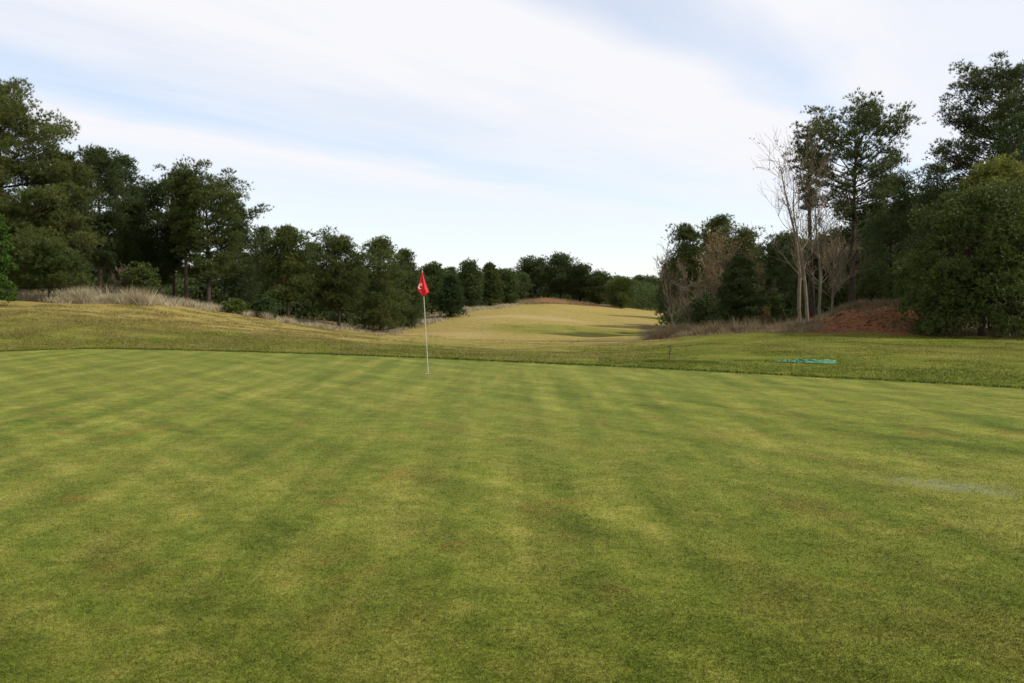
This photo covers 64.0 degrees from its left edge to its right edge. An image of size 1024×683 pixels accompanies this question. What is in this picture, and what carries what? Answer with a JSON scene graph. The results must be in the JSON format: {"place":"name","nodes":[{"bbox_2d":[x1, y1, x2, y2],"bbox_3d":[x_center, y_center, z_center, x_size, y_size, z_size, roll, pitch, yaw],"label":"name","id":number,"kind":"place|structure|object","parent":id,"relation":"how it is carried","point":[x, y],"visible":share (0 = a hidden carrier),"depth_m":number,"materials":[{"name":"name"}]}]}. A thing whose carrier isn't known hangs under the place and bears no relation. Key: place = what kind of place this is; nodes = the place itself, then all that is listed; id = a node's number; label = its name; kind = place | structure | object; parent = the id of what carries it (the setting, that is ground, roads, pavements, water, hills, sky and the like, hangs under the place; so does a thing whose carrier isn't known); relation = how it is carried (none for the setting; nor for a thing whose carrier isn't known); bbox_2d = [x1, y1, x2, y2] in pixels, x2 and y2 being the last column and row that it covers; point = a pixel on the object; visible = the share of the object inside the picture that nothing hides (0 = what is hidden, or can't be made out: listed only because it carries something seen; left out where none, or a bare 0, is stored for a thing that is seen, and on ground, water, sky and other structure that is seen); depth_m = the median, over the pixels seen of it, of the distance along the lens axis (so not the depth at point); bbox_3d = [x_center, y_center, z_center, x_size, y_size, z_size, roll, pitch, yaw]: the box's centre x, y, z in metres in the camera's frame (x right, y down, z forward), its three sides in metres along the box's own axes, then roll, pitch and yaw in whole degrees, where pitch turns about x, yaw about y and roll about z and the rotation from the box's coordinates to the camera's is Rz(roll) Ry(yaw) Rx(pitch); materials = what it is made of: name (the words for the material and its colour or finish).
{"place":"outdoors","nodes":[
{"label":"outdoors","id":0,"kind":"place"},
{"bbox_2d":[2,283,524,334],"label":"tall dry grass","id":1,"kind":"structure","parent":0,"point":[81,296],"depth_m":44.01,"materials":[{"name":"beige plant"}]},
{"bbox_2d":[0,383,1023,682],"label":"mown grass","id":2,"kind":"structure","parent":0,"point":[524,637],"depth_m":4.33,"materials":[{"name":"green plant"}]},
{"bbox_2d":[0,297,1023,389],"bbox_3d":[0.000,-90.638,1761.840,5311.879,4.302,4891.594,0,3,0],"label":"ground","id":3,"kind":"structure","parent":0,"point":[550,321],"depth_m":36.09,"materials":[{"name":"green plant"}]},
{"bbox_2d":[0,213,19,302],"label":"evergreen bush","id":4,"kind":"object","parent":3,"relation":"on","point":[6,244],"visible":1,"depth_m":36.90,"materials":[{"name":"green plant"}]},
{"bbox_2d":[0,75,107,292],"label":"pine tree","id":5,"kind":"object","parent":3,"relation":"on","point":[19,123],"visible":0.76,"depth_m":42.84,"materials":[{"name":"green plant"}]},
{"bbox_2d":[13,233,97,301],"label":"pine tree","id":6,"kind":"object","parent":3,"relation":"on","point":[42,257],"visible":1,"depth_m":40.44,"materials":[{"name":"green plant"}]},
{"bbox_2d":[25,141,105,291],"bbox_3d":[-24.998,-6.561,45.785,4.159,8.985,4.653,0,3,0],"label":"pine tree","id":7,"kind":"object","parent":3,"relation":"on","point":[79,205],"visible":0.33,"depth_m":45.33,"materials":[{"name":"green plant"}]},
{"bbox_2d":[69,143,140,292],"bbox_3d":[-25.983,-7.397,51.912,4.562,9.951,4.346,-2,4,-35],"label":"pine tree","id":8,"kind":"object","parent":3,"relation":"on","point":[101,160],"visible":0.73,"depth_m":51.29,"materials":[{"name":"green plant"}]},
{"bbox_2d":[105,261,131,294],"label":"leafless tree","id":9,"kind":"object","parent":3,"relation":"on","point":[118,271],"visible":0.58,"depth_m":49.60,"materials":[{"name":"grey plant"}]},
{"bbox_2d":[95,147,154,288],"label":"pine tree","id":10,"kind":"object","parent":3,"relation":"on","point":[129,254],"visible":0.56,"depth_m":54.22,"materials":[{"name":"green plant"}]},
{"bbox_2d":[116,261,161,296],"bbox_3d":[-22.830,-3.556,49.985,2.650,2.751,2.523,-1,3,-16],"label":"shrub","id":11,"kind":"object","parent":3,"relation":"on","point":[136,275],"visible":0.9,"depth_m":49.66,"materials":[{"name":"green plant"}]},
{"bbox_2d":[109,183,169,292],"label":"pine tree","id":12,"kind":"object","parent":3,"relation":"on","point":[135,245],"visible":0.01,"depth_m":62.15,"materials":[{"name":"green plant"}]},
{"bbox_2d":[127,175,178,294],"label":"pine tree","id":13,"kind":"object","parent":3,"relation":"on","point":[152,249],"visible":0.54,"depth_m":55.70,"materials":[{"name":"green plant"}]},
{"bbox_2d":[154,219,183,298],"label":"pine tree","id":14,"kind":"object","parent":3,"relation":"on","point":[170,262],"visible":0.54,"depth_m":54.42,"materials":[{"name":"green plant"}]},
{"bbox_2d":[160,166,208,302],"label":"pine tree","id":15,"kind":"object","parent":3,"relation":"on","point":[182,222],"visible":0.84,"depth_m":52.10,"materials":[{"name":"green plant"}]},
{"bbox_2d":[146,155,273,304],"bbox_3d":[-19.639,-7.247,53.770,7.973,10.483,6.910,0,3,0],"label":"pine tree","id":16,"kind":"object","parent":3,"relation":"on","point":[222,195],"visible":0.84,"depth_m":53.08,"materials":[{"name":"green plant"}]},
{"bbox_2d":[221,297,250,314],"bbox_3d":[-16.867,-2.060,49.896,1.704,1.343,1.784,0,3,0],"label":"shrub","id":17,"kind":"object","parent":3,"relation":"on","point":[238,306],"visible":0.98,"depth_m":49.61,"materials":[{"name":"green plant"}]},
{"bbox_2d":[216,206,262,305],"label":"pine tree","id":18,"kind":"object","parent":3,"relation":"on","point":[241,280],"visible":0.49,"depth_m":61.62,"materials":[{"name":"green plant"}]},
{"bbox_2d":[237,225,282,307],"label":"pine tree","id":19,"kind":"object","parent":3,"relation":"on","point":[262,233],"visible":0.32,"depth_m":67.11,"materials":[{"name":"green plant"}]},
{"bbox_2d":[252,296,277,318],"bbox_3d":[-15.654,-2.104,51.975,1.669,1.616,1.632,0,3,0],"label":"shrub","id":20,"kind":"object","parent":3,"relation":"on","point":[264,305],"visible":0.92,"depth_m":51.64,"materials":[{"name":"green plant"}]},
{"bbox_2d":[252,223,322,318],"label":"pine tree","id":21,"kind":"object","parent":3,"relation":"on","point":[288,263],"visible":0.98,"depth_m":57.17,"materials":[{"name":"green plant"}]},
{"bbox_2d":[292,242,334,319],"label":"pine tree","id":22,"kind":"object","parent":3,"relation":"on","point":[314,300],"visible":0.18,"depth_m":69.39,"materials":[{"name":"green plant"}]},
{"bbox_2d":[305,225,376,327],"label":"pine tree","id":23,"kind":"object","parent":3,"relation":"on","point":[334,274],"visible":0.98,"depth_m":59.15,"materials":[{"name":"green plant"}]},
{"bbox_2d":[346,234,415,329],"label":"pine tree","id":24,"kind":"object","parent":3,"relation":"on","point":[379,303],"visible":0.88,"depth_m":65.01,"materials":[{"name":"green plant"}]},
{"bbox_2d":[383,248,434,327],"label":"pine tree","id":25,"kind":"object","parent":3,"relation":"on","point":[414,281],"visible":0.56,"depth_m":70.45,"materials":[{"name":"green plant"}]},
{"bbox_2d":[418,260,448,313],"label":"pine tree","id":26,"kind":"object","parent":3,"relation":"on","point":[433,271],"visible":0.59,"depth_m":90.99,"materials":[{"name":"green plant"}]},
{"bbox_2d":[431,272,469,316],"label":"pine tree","id":27,"kind":"object","parent":3,"relation":"on","point":[450,295],"visible":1,"depth_m":83.25,"materials":[{"name":"green plant"}]},
{"bbox_2d":[455,257,486,306],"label":"pine tree","id":28,"kind":"object","parent":3,"relation":"on","point":[470,278],"visible":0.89,"depth_m":96.93,"materials":[{"name":"green plant"}]},
{"bbox_2d":[478,261,506,305],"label":"pine tree","id":29,"kind":"object","parent":3,"relation":"on","point":[492,292],"visible":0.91,"depth_m":101.16,"materials":[{"name":"green plant"}]},
{"bbox_2d":[498,267,521,303],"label":"pine tree","id":30,"kind":"object","parent":3,"relation":"on","point":[509,278],"visible":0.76,"depth_m":106.98,"materials":[{"name":"green plant"}]},
{"bbox_2d":[0,349,1023,682],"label":"putting green","id":31,"kind":"object","parent":3,"relation":"on","point":[110,377],"visible":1,"depth_m":6.32,"materials":[{"name":"green plant"}]},
{"bbox_2d":[417,271,428,373],"bbox_3d":[-1.831,-0.349,16.866,0.245,2.221,0.120,0,3,0],"label":"flagstick","id":32,"kind":"object","parent":31,"relation":"on","point":[422,289],"visible":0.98,"depth_m":16.81,"materials":[{"name":"paint"}]},
{"bbox_2d":[6,180,1023,331],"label":"pine wood","id":33,"kind":"object","parent":3,"relation":"on","point":[196,289],"visible":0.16,"depth_m":70.58,"materials":[{"name":"green plant"}]},
{"bbox_2d":[73,245,959,318],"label":"wood trunks","id":34,"kind":"object","parent":3,"relation":"on","point":[415,314],"visible":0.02,"depth_m":78.22,"materials":[{"name":"brown wood"}]},
{"bbox_2d":[515,254,551,297],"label":"pine tree","id":35,"kind":"object","parent":3,"relation":"on","point":[536,272],"visible":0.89,"depth_m":122.75,"materials":[{"name":"green plant"}]},
{"bbox_2d":[543,251,579,298],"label":"pine tree","id":36,"kind":"object","parent":3,"relation":"on","point":[561,262],"visible":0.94,"depth_m":123.62,"materials":[{"name":"green plant"}]},
{"bbox_2d":[561,261,593,301],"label":"pine tree","id":37,"kind":"object","parent":3,"relation":"on","point":[578,272],"visible":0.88,"depth_m":122.77,"materials":[{"name":"green plant"}]},
{"bbox_2d":[580,268,615,303],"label":"pine tree","id":38,"kind":"object","parent":3,"relation":"on","point":[599,280],"visible":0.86,"depth_m":120.91,"materials":[{"name":"green plant"}]},
{"bbox_2d":[602,276,637,308],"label":"pine tree","id":39,"kind":"object","parent":3,"relation":"on","point":[622,293],"visible":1,"depth_m":115.05,"materials":[{"name":"green plant"}]},
{"bbox_2d":[632,275,653,306],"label":"pine tree","id":40,"kind":"object","parent":3,"relation":"on","point":[646,278],"visible":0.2,"depth_m":143.65,"materials":[{"name":"green plant"}]},
{"bbox_2d":[646,275,661,307],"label":"pine tree","id":41,"kind":"object","parent":3,"relation":"on","point":[652,277],"visible":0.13,"depth_m":143.91,"materials":[{"name":"green plant"}]},
{"bbox_2d":[652,240,688,328],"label":"leafless tree","id":42,"kind":"object","parent":3,"relation":"on","point":[669,288],"visible":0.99,"depth_m":50.86,"materials":[{"name":"brown plant"}]},
{"bbox_2d":[660,222,708,323],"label":"pine tree","id":43,"kind":"object","parent":3,"relation":"on","point":[685,252],"visible":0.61,"depth_m":61.24,"materials":[{"name":"green plant"}]},
{"bbox_2d":[664,258,706,321],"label":"leafless tree","id":44,"kind":"object","parent":3,"relation":"on","point":[688,311],"visible":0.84,"depth_m":52.77,"materials":[{"name":"brown plant"}]},
{"bbox_2d":[689,291,718,328],"bbox_3d":[12.177,-1.831,52.020,2.176,2.799,2.153,0,3,0],"label":"shrub","id":45,"kind":"object","parent":3,"relation":"on","point":[702,307],"visible":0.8,"depth_m":51.63,"materials":[{"name":"green plant"}]},
{"bbox_2d":[689,239,734,302],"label":"leafless tree","id":46,"kind":"object","parent":3,"relation":"on","point":[711,255],"visible":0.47,"depth_m":55.70,"materials":[{"name":"brown plant"}]},
{"bbox_2d":[691,226,749,323],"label":"leafless tree","id":47,"kind":"object","parent":3,"relation":"on","point":[714,239],"visible":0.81,"depth_m":54.30,"materials":[{"name":"brown plant"}]},
{"bbox_2d":[691,212,750,313],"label":"pine tree","id":48,"kind":"object","parent":3,"relation":"on","point":[722,220],"visible":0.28,"depth_m":62.95,"materials":[{"name":"green plant"}]},
{"bbox_2d":[710,253,771,326],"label":"pine tree","id":49,"kind":"object","parent":3,"relation":"on","point":[739,272],"visible":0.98,"depth_m":45.40,"materials":[{"name":"green plant"}]},
{"bbox_2d":[726,222,765,290],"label":"pine tree","id":50,"kind":"object","parent":3,"relation":"on","point":[744,233],"visible":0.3,"depth_m":62.28,"materials":[{"name":"green plant"}]},
{"bbox_2d":[744,251,779,305],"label":"leafless tree","id":51,"kind":"object","parent":3,"relation":"on","point":[760,271],"visible":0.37,"depth_m":52.28,"materials":[{"name":"brown plant"}]},
{"bbox_2d":[754,305,772,325],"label":"shrub","id":52,"kind":"object","parent":3,"relation":"on","point":[764,314],"visible":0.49,"depth_m":46.61,"materials":[{"name":"green plant"}]},
{"bbox_2d":[508,296,1023,339],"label":"brown brush","id":53,"kind":"object","parent":3,"relation":"on","point":[727,328],"visible":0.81,"depth_m":44.38,"materials":[{"name":"brown plant"}]},
{"bbox_2d":[759,291,786,323],"bbox_3d":[15.748,-1.901,50.039,1.914,2.445,2.140,0,3,0],"label":"shrub","id":54,"kind":"object","parent":3,"relation":"on","point":[775,307],"visible":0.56,"depth_m":49.58,"materials":[{"name":"green plant"}]},
{"bbox_2d":[756,227,808,320],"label":"pine tree","id":55,"kind":"object","parent":3,"relation":"on","point":[787,282],"visible":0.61,"depth_m":59.15,"materials":[{"name":"green plant"}]},
{"bbox_2d":[778,158,801,321],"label":"leafless tree","id":56,"kind":"object","parent":3,"relation":"on","point":[798,296],"visible":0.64,"depth_m":49.18,"materials":[{"name":"grey plant"}]},
{"bbox_2d":[742,113,858,321],"bbox_3d":[15.561,-6.609,44.920,6.098,11.684,8.342,1,3,18],"label":"leafless tree","id":57,"kind":"object","parent":3,"relation":"on","point":[803,264],"visible":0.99,"depth_m":44.47,"materials":[{"name":"brown plant"}]},
{"bbox_2d":[781,120,829,318],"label":"pine tree","id":58,"kind":"object","parent":3,"relation":"on","point":[812,312],"visible":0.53,"depth_m":49.34,"materials":[{"name":"green plant"}]},
{"bbox_2d":[775,359,836,363],"bbox_3d":[7.253,0.474,20.112,1.482,0.100,0.815,0,3,0],"label":"net","id":59,"kind":"object","parent":3,"relation":"on","point":[826,361],"visible":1,"depth_m":20.05,"materials":[{"name":"teal fabric"}]},
{"bbox_2d":[781,158,857,314],"bbox_3d":[17.414,-5.563,46.340,4.111,9.007,4.434,1,3,14],"label":"leafless tree","id":60,"kind":"object","parent":3,"relation":"on","point":[832,258],"visible":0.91,"depth_m":45.51,"materials":[{"name":"brown plant"}]},
{"bbox_2d":[800,234,847,311],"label":"pine tree","id":61,"kind":"object","parent":3,"relation":"on","point":[816,272],"visible":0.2,"depth_m":63.01,"materials":[{"name":"green plant"}]},
{"bbox_2d":[815,279,848,308],"bbox_3d":[20.420,-2.794,51.917,2.754,2.842,2.746,1,3,25],"label":"shrub","id":62,"kind":"object","parent":3,"relation":"on","point":[841,295],"visible":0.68,"depth_m":51.51,"materials":[{"name":"green plant"}]},
{"bbox_2d":[799,194,881,313],"bbox_3d":[18.567,-4.835,46.287,3.725,7.170,4.522,3,4,45],"label":"leafless tree","id":63,"kind":"object","parent":3,"relation":"on","point":[836,276],"visible":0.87,"depth_m":46.22,"materials":[{"name":"brown plant"}]},
{"bbox_2d":[795,87,926,305],"bbox_3d":[19.628,-8.152,46.920,6.652,12.580,7.011,0,3,0],"label":"pine tree","id":64,"kind":"object","parent":3,"relation":"on","point":[868,121],"visible":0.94,"depth_m":45.86,"materials":[{"name":"green plant"}]},
{"bbox_2d":[807,304,924,332],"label":"earth clods","id":65,"kind":"object","parent":3,"relation":"on","point":[868,321],"visible":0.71,"depth_m":42.16,"materials":[{"name":"brown soil"}]},
{"bbox_2d":[855,260,895,302],"bbox_3d":[22.921,-3.600,51.788,2.964,3.110,2.511,-1,3,-11],"label":"shrub","id":66,"kind":"object","parent":3,"relation":"on","point":[872,288],"visible":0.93,"depth_m":51.58,"materials":[{"name":"green plant"}]},
{"bbox_2d":[850,169,930,302],"bbox_3d":[25.655,-6.968,55.859,4.983,9.805,6.117,0,3,0],"label":"pine tree","id":67,"kind":"object","parent":3,"relation":"on","point":[882,230],"visible":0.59,"depth_m":55.01,"materials":[{"name":"green plant"}]},
{"bbox_2d":[886,252,932,304],"bbox_3d":[21.975,-3.294,44.748,2.699,3.366,2.609,-2,4,-36],"label":"shrub","id":68,"kind":"object","parent":3,"relation":"on","point":[900,287],"visible":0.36,"depth_m":44.83,"materials":[{"name":"green plant"}]},
{"bbox_2d":[903,156,959,304],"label":"pine tree","id":69,"kind":"object","parent":3,"relation":"on","point":[937,178],"visible":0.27,"depth_m":58.94,"materials":[{"name":"green plant"}]},
{"bbox_2d":[896,175,1023,339],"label":"leafy bush","id":70,"kind":"object","parent":3,"relation":"on","point":[983,283],"visible":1,"depth_m":37.32,"materials":[{"name":"green plant"}]},
{"bbox_2d":[922,50,1023,308],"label":"pine tree","id":71,"kind":"object","parent":3,"relation":"on","point":[1009,80],"visible":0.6,"depth_m":50.92,"materials":[{"name":"green plant"}]},
{"bbox_2d":[947,149,1023,329],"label":"leafy bush","id":72,"kind":"object","parent":3,"relation":"on","point":[1003,166],"visible":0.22,"depth_m":41.23,"materials":[{"name":"green plant"}]},
{"bbox_2d":[968,109,1023,322],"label":"broadleaf tree","id":73,"kind":"object","parent":3,"relation":"on","point":[1015,119],"visible":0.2,"depth_m":45.36,"materials":[{"name":"green plant"}]},
{"bbox_2d":[990,90,1023,181],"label":"pine tree","id":74,"kind":"object","parent":3,"relation":"on","point":[1023,129],"visible":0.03,"depth_m":50.74,"materials":[{"name":"green plant"}]},
{"bbox_2d":[0,321,1023,385],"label":"green rough grass","id":75,"kind":"structure","parent":0,"point":[937,371],"depth_m":23.63,"materials":[{"name":"green plant"}]},
{"bbox_2d":[0,347,1023,388],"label":"green edge grass","id":76,"kind":"structure","parent":0,"point":[842,376],"depth_m":19.14,"materials":[{"name":"green plant"}]},
{"bbox_2d":[0,0,1023,295],"label":"sky","id":77,"kind":"structure","parent":0,"point":[499,132],"materials":[{"name":"white"}]},
{"bbox_2d":[643,359,720,362],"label":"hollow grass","id":78,"kind":"structure","parent":0,"point":[676,361],"depth_m":19.87,"materials":[{"name":"green plant"}]}
]}

